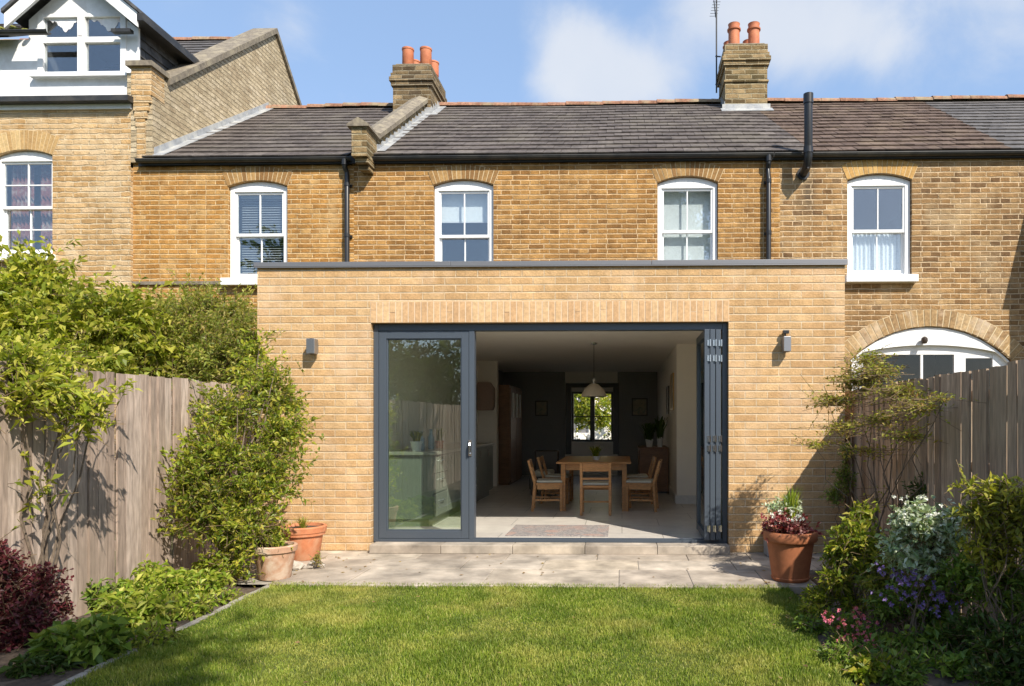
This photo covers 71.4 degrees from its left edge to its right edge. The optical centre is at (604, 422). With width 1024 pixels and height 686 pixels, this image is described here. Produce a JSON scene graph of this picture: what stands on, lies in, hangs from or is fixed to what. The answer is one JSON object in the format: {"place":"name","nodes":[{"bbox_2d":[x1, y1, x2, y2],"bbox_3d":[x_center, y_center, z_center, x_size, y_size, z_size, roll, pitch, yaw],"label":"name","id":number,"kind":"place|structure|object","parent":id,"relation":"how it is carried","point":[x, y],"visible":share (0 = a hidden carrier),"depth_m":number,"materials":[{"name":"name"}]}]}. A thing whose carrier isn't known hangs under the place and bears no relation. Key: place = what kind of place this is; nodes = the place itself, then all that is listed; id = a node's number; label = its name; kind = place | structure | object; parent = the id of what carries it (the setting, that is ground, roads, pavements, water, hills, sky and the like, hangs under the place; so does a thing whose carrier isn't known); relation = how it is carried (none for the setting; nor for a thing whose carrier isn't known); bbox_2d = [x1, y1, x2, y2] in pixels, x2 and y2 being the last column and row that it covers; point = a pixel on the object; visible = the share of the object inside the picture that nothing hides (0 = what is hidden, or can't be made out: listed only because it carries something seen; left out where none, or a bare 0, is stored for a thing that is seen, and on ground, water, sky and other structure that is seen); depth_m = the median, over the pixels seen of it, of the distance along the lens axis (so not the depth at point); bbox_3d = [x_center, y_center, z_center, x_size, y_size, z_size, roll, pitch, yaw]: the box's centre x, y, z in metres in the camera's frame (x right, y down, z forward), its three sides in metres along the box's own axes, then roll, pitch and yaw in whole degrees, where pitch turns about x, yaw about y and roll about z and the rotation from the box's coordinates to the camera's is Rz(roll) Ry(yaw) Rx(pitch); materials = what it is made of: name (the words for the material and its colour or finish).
{"place":"outdoors","nodes":[
{"label":"outdoors","id":0,"kind":"place"},
{"bbox_2d":[0,568,265,685],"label":"soil bed","id":1,"kind":"object","parent":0,"point":[50,679],"visible":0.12,"depth_m":3.96,"materials":[{"name":"brown soil"}]},
{"bbox_2d":[0,538,77,653],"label":"red shrub","id":2,"kind":"object","parent":1,"relation":"on","point":[25,596],"visible":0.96,"depth_m":4.30,"materials":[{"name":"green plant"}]},
{"bbox_2d":[0,648,87,678],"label":"border plant","id":3,"kind":"object","parent":1,"relation":"on","point":[25,665],"visible":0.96,"depth_m":3.86,"materials":[{"name":"green plant"}]},
{"bbox_2d":[0,328,142,605],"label":"young tree","id":4,"kind":"object","parent":1,"relation":"on","point":[55,386],"visible":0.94,"depth_m":4.55,"materials":[{"name":"green plant"}]},
{"bbox_2d":[23,612,150,668],"bbox_3d":[-3.032,1.310,4.113,0.645,0.372,0.494,0,0,1],"label":"border plant","id":5,"kind":"object","parent":1,"relation":"on","point":[96,639],"visible":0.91,"depth_m":4.05,"materials":[{"name":"green plant"}]},
{"bbox_2d":[80,572,137,615],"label":"border plant","id":6,"kind":"object","parent":1,"relation":"on","point":[98,590],"visible":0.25,"depth_m":5.17,"materials":[{"name":"green plant"}]},
{"bbox_2d":[84,585,182,631],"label":"border plant","id":7,"kind":"object","parent":1,"relation":"on","point":[139,610],"visible":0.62,"depth_m":4.64,"materials":[{"name":"green plant"}]},
{"bbox_2d":[130,554,174,576],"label":"border plant","id":8,"kind":"object","parent":1,"relation":"on","point":[150,564],"visible":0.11,"depth_m":5.73,"materials":[{"name":"green plant"}]},
{"bbox_2d":[130,620,183,650],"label":"border plant","id":9,"kind":"object","parent":1,"relation":"on","point":[156,638],"visible":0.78,"depth_m":4.31,"materials":[{"name":"green plant"}]},
{"bbox_2d":[118,566,197,602],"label":"border plant","id":10,"kind":"object","parent":1,"relation":"on","point":[172,580],"visible":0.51,"depth_m":5.20,"materials":[{"name":"green plant"}]},
{"bbox_2d":[165,586,221,622],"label":"border plant","id":11,"kind":"object","parent":1,"relation":"on","point":[195,607],"visible":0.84,"depth_m":4.96,"materials":[{"name":"green plant"}]},
{"bbox_2d":[162,566,235,596],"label":"border plant","id":12,"kind":"object","parent":1,"relation":"on","point":[207,582],"visible":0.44,"depth_m":5.51,"materials":[{"name":"green plant"}]},
{"bbox_2d":[190,555,216,574],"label":"border plant","id":13,"kind":"object","parent":1,"relation":"on","point":[196,564],"visible":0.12,"depth_m":6.12,"materials":[{"name":"green plant"}]},
{"bbox_2d":[204,579,243,606],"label":"border plant","id":14,"kind":"object","parent":1,"relation":"on","point":[223,595],"visible":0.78,"depth_m":5.41,"materials":[{"name":"green plant"}]},
{"bbox_2d":[150,320,325,586],"bbox_3d":[-3.197,0.236,6.420,1.389,2.480,1.766,0,0,1],"label":"evergreen shrub","id":15,"kind":"object","parent":1,"relation":"on","point":[242,524],"visible":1,"depth_m":6.07,"materials":[{"name":"green plant"}]},
{"bbox_2d":[115,519,798,594],"bbox_3d":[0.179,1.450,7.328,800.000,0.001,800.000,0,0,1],"label":"ground","id":16,"kind":"structure","parent":0,"point":[115,551],"depth_m":7.91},
{"bbox_2d":[0,230,192,425],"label":"tall shrub","id":17,"kind":"object","parent":16,"relation":"on","point":[36,294],"visible":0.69,"depth_m":7.74,"materials":[{"name":"green plant"}]},
{"bbox_2d":[0,361,256,621],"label":"garden fence","id":18,"kind":"object","parent":16,"relation":"on","point":[90,545],"visible":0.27,"depth_m":5.37,"materials":[{"name":"brown wood"}]},
{"bbox_2d":[0,0,301,518],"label":"tall house","id":19,"kind":"structure","parent":16,"relation":"on","point":[97,97],"depth_m":9.90,"materials":[{"name":"brick"}]},
{"bbox_2d":[0,152,55,261],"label":"window","id":20,"kind":"structure","parent":19,"relation":"in","point":[22,208],"depth_m":10.02,"materials":[{"name":"white paint"}]},
{"bbox_2d":[29,13,126,78],"bbox_3d":[-7.355,-5.292,9.898,1.387,0.915,0.150,0,0,1],"label":"window","id":21,"kind":"structure","parent":19,"relation":"in","point":[108,20],"depth_m":9.89,"materials":[{"name":"white paint"}]},
{"bbox_2d":[53,585,268,685],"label":"lawn edging","id":22,"kind":"object","parent":16,"relation":"on","point":[189,624],"visible":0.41,"depth_m":4.68,"materials":[{"name":"stone"}]},
{"bbox_2d":[128,269,256,394],"bbox_3d":[-4.948,-0.268,8.483,2.283,3.245,1.625,0,0,1],"label":"bush","id":23,"kind":"object","parent":16,"relation":"on","point":[210,344],"visible":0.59,"depth_m":8.17,"materials":[{"name":"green plant"}]},
{"bbox_2d":[132,102,392,434],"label":"terraced house","id":24,"kind":"structure","parent":16,"relation":"on","point":[229,206],"depth_m":9.83,"materials":[{"name":"orange brick"}]},
{"bbox_2d":[220,182,286,285],"bbox_3d":[-4.833,-2.629,9.846,0.929,1.467,0.310,0,0,1],"label":"window","id":25,"kind":"structure","parent":24,"relation":"in","point":[256,188],"depth_m":9.86,"materials":[{"name":"white paint"}]},
{"bbox_2d":[254,259,847,554],"bbox_3d":[-0.477,-0.166,12.075,6.194,3.032,9.740,0,0,1],"label":"extension","id":26,"kind":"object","parent":16,"relation":"on","point":[405,348],"visible":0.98,"depth_m":7.40,"materials":[{"name":"brick"}]},
{"bbox_2d":[306,338,317,354],"bbox_3d":[-3.046,-0.790,7.342,0.087,0.164,0.121,0,0,1],"label":"wall lamp","id":27,"kind":"object","parent":26,"relation":"attached to","point":[311,346],"visible":1,"depth_m":7.28,"materials":[{"name":"metal"}]},
{"bbox_2d":[379,331,471,537],"bbox_3d":[-1.900,0.131,7.456,0.991,2.194,0.126,0,0,1],"label":"glazed door","id":28,"kind":"structure","parent":26,"relation":"in","point":[384,336],"depth_m":7.46,"materials":[{"name":"metal"}]},
{"bbox_2d":[389,443,493,526],"bbox_3d":[-2.261,0.799,10.218,0.642,0.899,3.840,0,0,1],"label":"kitchen unit","id":29,"kind":"object","parent":26,"relation":"on","point":[425,488],"visible":0.77,"depth_m":8.37,"materials":[{"name":"green paint"}]},
{"bbox_2d":[405,430,423,450],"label":"potted plant","id":30,"kind":"object","parent":29,"relation":"on","point":[416,443],"visible":0.99,"depth_m":8.52,"materials":[{"name":"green plant"}]},
{"bbox_2d":[419,431,424,450],"bbox_3d":[-2.287,0.230,8.758,0.090,0.240,0.089,0,0,1],"label":"jar","id":31,"kind":"object","parent":29,"relation":"on","point":[422,439],"visible":0.54,"depth_m":8.73,"materials":[{"name":"glass"}]},
{"bbox_2d":[428,429,433,448],"bbox_3d":[-2.294,0.220,9.289,0.080,0.260,0.079,0,0,1],"label":"jar","id":32,"kind":"object","parent":29,"relation":"on","point":[430,441],"visible":1,"depth_m":9.26,"materials":[{"name":"glass"}]},
{"bbox_2d":[434,428,443,447],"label":"potted plant","id":33,"kind":"object","parent":29,"relation":"on","point":[439,442],"visible":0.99,"depth_m":9.60,"materials":[{"name":"green plant"}]},
{"bbox_2d":[477,382,494,409],"bbox_3d":[-2.308,-0.506,13.673,0.323,0.544,0.225,0,0,1],"label":"wall cupboard","id":34,"kind":"object","parent":26,"relation":"attached to","point":[485,395],"depth_m":13.59,"materials":[{"name":"brown wood"}]},
{"bbox_2d":[498,385,521,484],"bbox_3d":[-2.156,0.250,14.887,0.588,2.000,1.600,0,0,1],"label":"tall cupboard","id":35,"kind":"object","parent":26,"relation":"on","point":[509,449],"visible":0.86,"depth_m":14.09,"materials":[{"name":"brown wood"}]},
{"bbox_2d":[512,393,513,416],"bbox_3d":[-1.858,-0.350,14.275,0.032,0.500,0.090,0,0,1],"label":"towel","id":36,"kind":"object","parent":35,"relation":"hanging from","point":[512,404],"visible":1,"depth_m":14.23,"materials":[{"name":"white fabric"}]},
{"bbox_2d":[516,394,517,417],"bbox_3d":[-1.846,-0.350,14.774,0.032,0.500,0.090,0,0,1],"label":"towel","id":37,"kind":"object","parent":35,"relation":"hanging from","point":[516,405],"visible":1,"depth_m":14.75,"materials":[{"name":"fabric"}]},
{"bbox_2d":[519,395,520,417],"bbox_3d":[-1.835,-0.350,15.224,0.032,0.500,0.090,0,0,1],"label":"towel","id":38,"kind":"object","parent":35,"relation":"hanging from","point":[519,406],"visible":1,"depth_m":15.19,"materials":[{"name":"fabric"}]},
{"bbox_2d":[535,401,547,415],"bbox_3d":[-1.504,-0.334,16.743,0.305,0.365,0.028,0,0,1],"label":"picture","id":39,"kind":"object","parent":26,"relation":"attached to","point":[541,408],"visible":1,"depth_m":16.74},
{"bbox_2d":[529,450,558,495],"bbox_3d":[-1.056,0.875,12.360,0.440,0.750,0.840,0,0,1],"label":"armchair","id":40,"kind":"object","parent":26,"relation":"on","point":[551,458],"visible":0.45,"depth_m":12.66,"materials":[{"name":"fabric"}]},
{"bbox_2d":[527,459,562,511],"bbox_3d":[-0.845,0.891,10.070,0.501,0.721,0.420,0,0,-3],"label":"dining chair","id":41,"kind":"object","parent":26,"relation":"on","point":[548,483],"visible":0.93,"depth_m":9.87,"materials":[{"name":"brown wood"}]},
{"bbox_2d":[537,456,571,503],"bbox_3d":[-0.783,0.891,11.005,0.501,0.721,0.420,0,0,4],"label":"dining chair","id":42,"kind":"object","parent":26,"relation":"on","point":[540,460],"visible":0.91,"depth_m":10.82,"materials":[{"name":"brown wood"}]},
{"bbox_2d":[505,525,608,536],"bbox_3d":[-0.520,1.243,8.106,1.129,0.010,0.795,0,0,1],"label":"rug","id":43,"kind":"object","parent":26,"relation":"on","point":[562,530],"visible":1,"depth_m":8.06,"materials":[{"name":"beige fabric"}]},
{"bbox_2d":[565,383,618,453],"bbox_3d":[-0.296,-0.087,16.776,1.270,1.687,0.172,0,0,1],"label":"street window","id":44,"kind":"structure","parent":26,"relation":"in","point":[614,416],"depth_m":16.71,"materials":[{"name":"wood"}]},
{"bbox_2d":[581,343,605,396],"bbox_3d":[-0.164,-0.793,10.637,0.380,0.813,0.380,0,0,1],"label":"pendant lamp","id":45,"kind":"object","parent":26,"relation":"hanging from","point":[593,389],"visible":1,"depth_m":10.52,"materials":[{"name":"metal"}]},
{"bbox_2d":[556,456,630,510],"bbox_3d":[-0.136,0.902,10.711,1.047,0.696,1.750,0,0,1],"label":"dining table","id":46,"kind":"object","parent":26,"relation":"on","point":[570,463],"visible":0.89,"depth_m":9.92,"materials":[{"name":"brown wood"}]},
{"bbox_2d":[589,446,603,459],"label":"potted plant","id":47,"kind":"object","parent":46,"relation":"on","point":[596,451],"visible":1,"depth_m":10.30,"materials":[{"name":"green plant"}]},
{"bbox_2d":[580,462,611,515],"bbox_3d":[-0.119,0.891,9.616,0.420,0.721,0.501,0,0,1],"label":"dining chair","id":48,"kind":"object","parent":26,"relation":"on","point":[595,485],"visible":1,"depth_m":9.43,"materials":[{"name":"brown wood"}]},
{"bbox_2d":[632,398,647,415],"bbox_3d":[0.826,-0.364,16.686,0.378,0.424,0.028,0,0,1],"label":"picture","id":49,"kind":"object","parent":26,"relation":"attached to","point":[639,406],"visible":1,"depth_m":16.68},
{"bbox_2d":[627,456,656,503],"bbox_3d":[0.544,0.891,10.971,0.500,0.721,0.420,0,0,0],"label":"dining chair","id":50,"kind":"object","parent":26,"relation":"on","point":[650,471],"visible":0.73,"depth_m":10.78,"materials":[{"name":"brown wood"}]},
{"bbox_2d":[625,459,662,511],"bbox_3d":[0.561,0.891,10.033,0.500,0.721,0.420,0,0,8],"label":"dining chair","id":51,"kind":"object","parent":26,"relation":"on","point":[638,484],"visible":1,"depth_m":9.85,"materials":[{"name":"brown wood"}]},
{"bbox_2d":[637,445,668,492],"bbox_3d":[0.870,0.845,12.908,0.535,0.810,1.050,0,0,1],"label":"cabinet","id":52,"kind":"object","parent":26,"relation":"on","point":[646,454],"visible":0.71,"depth_m":12.41,"materials":[{"name":"brown wood"}]},
{"bbox_2d":[639,422,656,446],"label":"potted plant","id":53,"kind":"object","parent":52,"relation":"on","point":[649,431],"visible":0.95,"depth_m":12.55,"materials":[{"name":"green plant"}]},
{"bbox_2d":[653,416,667,446],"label":"potted plant","id":54,"kind":"object","parent":52,"relation":"on","point":[659,429],"visible":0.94,"depth_m":12.51,"materials":[{"name":"green plant"}]},
{"bbox_2d":[666,386,668,413],"bbox_3d":[1.139,-0.400,12.756,0.023,0.500,0.500,0,0,1],"label":"picture","id":55,"kind":"object","parent":26,"relation":"attached to","point":[667,399],"visible":1,"depth_m":12.79},
{"bbox_2d":[670,373,673,409],"bbox_3d":[1.110,-0.500,11.581,0.023,0.600,0.550,0,0,1],"label":"picture","id":56,"kind":"object","parent":26,"relation":"attached to","point":[672,391],"visible":1,"depth_m":11.52},
{"bbox_2d":[696,329,710,539],"bbox_3d":[1.074,0.128,7.675,0.065,2.183,0.822,0,0,1],"label":"folded door","id":57,"kind":"structure","parent":26,"relation":"in","point":[703,341],"depth_m":7.57,"materials":[{"name":"metal"}]},
{"bbox_2d":[710,329,716,539],"bbox_3d":[1.134,0.128,7.684,0.065,2.183,0.818,0,0,1],"label":"folded door","id":58,"kind":"structure","parent":26,"relation":"in","point":[712,331],"depth_m":7.30,"materials":[{"name":"metal"}]},
{"bbox_2d":[715,330,721,539],"bbox_3d":[1.195,0.128,7.692,0.065,2.183,0.814,0,0,1],"label":"folded door","id":59,"kind":"structure","parent":26,"relation":"in","point":[717,332],"depth_m":7.31,"materials":[{"name":"metal"}]},
{"bbox_2d":[781,330,790,351],"bbox_3d":[1.860,-0.834,7.222,0.075,0.231,0.121,0,0,1],"label":"wall lamp","id":60,"kind":"object","parent":26,"relation":"attached to","point":[785,343],"visible":1,"depth_m":7.16,"materials":[{"name":"metal"}]},
{"bbox_2d":[347,21,803,261],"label":"terraced house","id":61,"kind":"structure","parent":16,"relation":"on","point":[438,176],"depth_m":9.75,"materials":[{"name":"yellow brick"}]},
{"bbox_2d":[435,181,492,260],"bbox_3d":[-1.952,-2.678,9.852,0.826,1.357,0.167,0,0,1],"label":"window","id":62,"kind":"structure","parent":61,"relation":"in","point":[464,202],"depth_m":9.82,"materials":[{"name":"white paint"}]},
{"bbox_2d":[657,178,716,259],"bbox_3d":[1.139,-2.692,9.772,0.822,1.364,0.157,0,0,1],"label":"window","id":63,"kind":"structure","parent":61,"relation":"in","point":[686,207],"depth_m":9.84,"materials":[{"name":"white paint"}]},
{"bbox_2d":[710,0,720,92],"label":"tv aerial","id":64,"kind":"object","parent":61,"relation":"attached to","point":[716,13],"visible":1,"depth_m":12.77,"materials":[{"name":"metal"}]},
{"bbox_2d":[574,426,609,438],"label":"street hedge","id":65,"kind":"object","parent":16,"relation":"on","point":[588,437],"visible":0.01,"depth_m":18.55,"materials":[{"name":"green plant"}]},
{"bbox_2d":[574,394,610,438],"bbox_3d":[-0.436,-0.343,24.985,2.452,3.595,3.850,0,0,41],"label":"broadleaf tree","id":66,"kind":"object","parent":16,"relation":"on","point":[583,406],"visible":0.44,"depth_m":24.35,"materials":[{"name":"green plant"}]},
{"bbox_2d":[760,92,1023,390],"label":"terraced house","id":67,"kind":"structure","parent":16,"relation":"on","point":[911,209],"depth_m":9.60,"materials":[{"name":"brown brick"}]},
{"bbox_2d":[845,175,918,282],"bbox_3d":[3.746,-2.642,9.634,0.963,1.490,0.305,0,0,1],"label":"window","id":68,"kind":"structure","parent":67,"relation":"in","point":[873,256],"depth_m":9.65,"materials":[{"name":"white paint"}]},
{"bbox_2d":[850,327,1008,390],"bbox_3d":[4.453,-0.223,9.658,2.197,2.146,0.107,0,0,1],"label":"window","id":69,"kind":"structure","parent":67,"relation":"in","point":[941,341],"depth_m":9.62,"materials":[{"name":"white paint"}]},
{"bbox_2d":[898,471,927,507],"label":"dark shrub","id":70,"kind":"object","parent":16,"relation":"on","point":[912,498],"visible":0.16,"depth_m":5.67,"materials":[{"name":"green plant"}]},
{"bbox_2d":[845,359,1023,624],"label":"garden fence","id":71,"kind":"object","parent":16,"relation":"on","point":[986,439],"visible":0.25,"depth_m":5.15,"materials":[{"name":"brown wood"}]},
{"bbox_2d":[60,580,855,685],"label":"lawn","id":72,"kind":"structure","parent":0,"point":[537,656],"depth_m":4.24,"materials":[{"name":"plant"}]},
{"bbox_2d":[229,555,761,586],"bbox_3d":[-1.038,1.359,6.607,5.598,0.001,1.500,0,0,1],"label":"patio bedding","id":73,"kind":"object","parent":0,"point":[250,581],"visible":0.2,"depth_m":6.05,"materials":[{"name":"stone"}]},
{"bbox_2d":[292,560,325,570],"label":"pale rocks","id":74,"kind":"object","parent":73,"relation":"on","point":[298,565],"visible":0.52,"depth_m":6.47,"materials":[{"name":"beige stone"}]},
{"bbox_2d":[0,0,1023,104],"label":"sky","id":75,"kind":"structure","parent":0,"point":[337,51],"materials":[{"name":"blue"}]},
{"bbox_2d":[239,551,852,593],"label":"patio","id":76,"kind":"structure","parent":0,"point":[576,569],"depth_m":6.43,"materials":[{"name":"beige stone"}]},
{"bbox_2d":[250,524,297,580],"bbox_3d":[-2.876,1.112,6.118,0.421,0.476,0.364,0,0,1],"label":"planter pot","id":77,"kind":"object","parent":76,"relation":"on","point":[279,556],"visible":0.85,"depth_m":6.01,"materials":[{"name":"ceramic"}]},
{"bbox_2d":[279,516,326,560],"bbox_3d":[-2.987,1.143,6.972,0.444,0.414,0.444,0,0,1],"label":"planter pot","id":78,"kind":"object","parent":76,"relation":"on","point":[307,537],"visible":0.88,"depth_m":6.84,"materials":[{"name":"orange ceramic"}]},
{"bbox_2d":[308,551,325,567],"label":"weed","id":79,"kind":"object","parent":76,"relation":"on","point":[316,558],"visible":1,"depth_m":6.45,"materials":[{"name":"green plant"}]},
{"bbox_2d":[760,520,768,556],"bbox_3d":[1.749,1.147,7.156,0.353,0.406,0.247,0,0,1],"label":"planter box","id":80,"kind":"object","parent":76,"relation":"on","point":[766,549],"visible":0.09,"depth_m":7.17,"materials":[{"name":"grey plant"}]},
{"bbox_2d":[759,484,823,582],"bbox_3d":[1.599,0.936,6.027,0.545,0.829,0.484,0,0,1],"label":"planter pot","id":81,"kind":"object","parent":76,"relation":"on","point":[789,538],"visible":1,"depth_m":5.92,"materials":[{"name":"ceramic"}]},
{"bbox_2d":[820,441,858,530],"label":"shrub","id":82,"kind":"object","parent":76,"relation":"on","point":[834,496],"visible":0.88,"depth_m":6.93,"materials":[{"name":"green plant"}]},
{"bbox_2d":[574,396,610,438],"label":"street house","id":83,"kind":"structure","parent":0,"point":[585,431],"depth_m":29.86,"materials":[{"name":"paint"}]},
{"bbox_2d":[574,397,588,432],"bbox_3d":[-1.167,-0.350,30.007,1.000,1.600,0.120,0,0,1],"label":"window","id":84,"kind":"structure","parent":83,"relation":"in","point":[584,430],"depth_m":30.00,"materials":[{"name":"white paint"}]},
{"bbox_2d":[797,553,981,685],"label":"soil bed","id":85,"kind":"object","parent":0,"point":[946,680],"visible":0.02,"depth_m":4.39,"materials":[{"name":"brown soil"}]},
{"bbox_2d":[786,610,829,634],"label":"border plant","id":86,"kind":"object","parent":85,"relation":"on","point":[814,624],"visible":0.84,"depth_m":4.64,"materials":[{"name":"green plant"}]},
{"bbox_2d":[793,573,867,623],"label":"border plant","id":87,"kind":"object","parent":85,"relation":"on","point":[820,599],"visible":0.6,"depth_m":4.89,"materials":[{"name":"green plant"}]},
{"bbox_2d":[812,631,866,665],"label":"border plant","id":88,"kind":"object","parent":85,"relation":"on","point":[844,652],"visible":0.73,"depth_m":4.03,"materials":[{"name":"green plant"}]},
{"bbox_2d":[813,494,886,616],"bbox_3d":[1.733,0.952,4.865,0.560,0.881,0.526,0,0,1],"label":"border shrub","id":89,"kind":"object","parent":85,"relation":"on","point":[853,544],"visible":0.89,"depth_m":4.85,"materials":[{"name":"green plant"}]},
{"bbox_2d":[819,606,895,649],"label":"flowering plant","id":90,"kind":"object","parent":85,"relation":"on","point":[852,627],"visible":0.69,"depth_m":4.38,"materials":[{"name":"pink plant"}]},
{"bbox_2d":[838,646,899,685],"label":"border plant","id":91,"kind":"object","parent":85,"relation":"on","point":[861,669],"visible":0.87,"depth_m":3.77,"materials":[{"name":"green plant"}]},
{"bbox_2d":[766,343,983,546],"bbox_3d":[2.328,0.365,5.615,1.151,2.059,1.939,0,0,-22],"label":"wispy tree","id":92,"kind":"object","parent":85,"relation":"on","point":[858,377],"visible":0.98,"depth_m":5.95,"materials":[{"name":"green plant"}]},
{"bbox_2d":[876,640,932,685],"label":"border plant","id":93,"kind":"object","parent":85,"relation":"on","point":[903,673],"visible":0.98,"depth_m":3.71,"materials":[{"name":"green plant"}]},
{"bbox_2d":[853,554,968,630],"bbox_3d":[1.974,1.069,4.548,0.769,0.650,0.408,0,0,35],"label":"border shrub","id":94,"kind":"object","parent":85,"relation":"on","point":[875,582],"visible":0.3,"depth_m":4.62,"materials":[{"name":"green plant"}]},
{"bbox_2d":[862,562,963,634],"bbox_3d":[1.868,1.113,4.260,0.544,0.564,0.708,0,0,15],"label":"flowering plant","id":95,"kind":"object","parent":85,"relation":"on","point":[893,607],"visible":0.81,"depth_m":4.28,"materials":[{"name":"purple plant"}]},
{"bbox_2d":[860,494,970,637],"bbox_3d":[1.898,0.902,4.214,0.554,0.980,0.546,0,0,-35],"label":"border shrub","id":96,"kind":"object","parent":85,"relation":"on","point":[920,538],"visible":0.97,"depth_m":4.13,"materials":[{"name":"green plant"}]},
{"bbox_2d":[853,613,978,682],"bbox_3d":[1.860,1.336,3.977,0.664,0.454,0.700,0,0,-40],"label":"border plant","id":97,"kind":"object","parent":85,"relation":"on","point":[926,645],"visible":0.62,"depth_m":3.97,"materials":[{"name":"green plant"}]},
{"bbox_2d":[903,547,1023,632],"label":"border shrub","id":98,"kind":"object","parent":85,"relation":"on","point":[967,577],"visible":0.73,"depth_m":3.86,"materials":[{"name":"green plant"}]},
{"bbox_2d":[938,596,1023,685],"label":"border shrub","id":99,"kind":"object","parent":85,"relation":"on","point":[998,651],"visible":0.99,"depth_m":3.54,"materials":[{"name":"green plant"}]},
{"bbox_2d":[942,460,1023,632],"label":"border shrub","id":100,"kind":"object","parent":85,"relation":"on","point":[990,548],"visible":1,"depth_m":3.67,"materials":[{"name":"green plant"}]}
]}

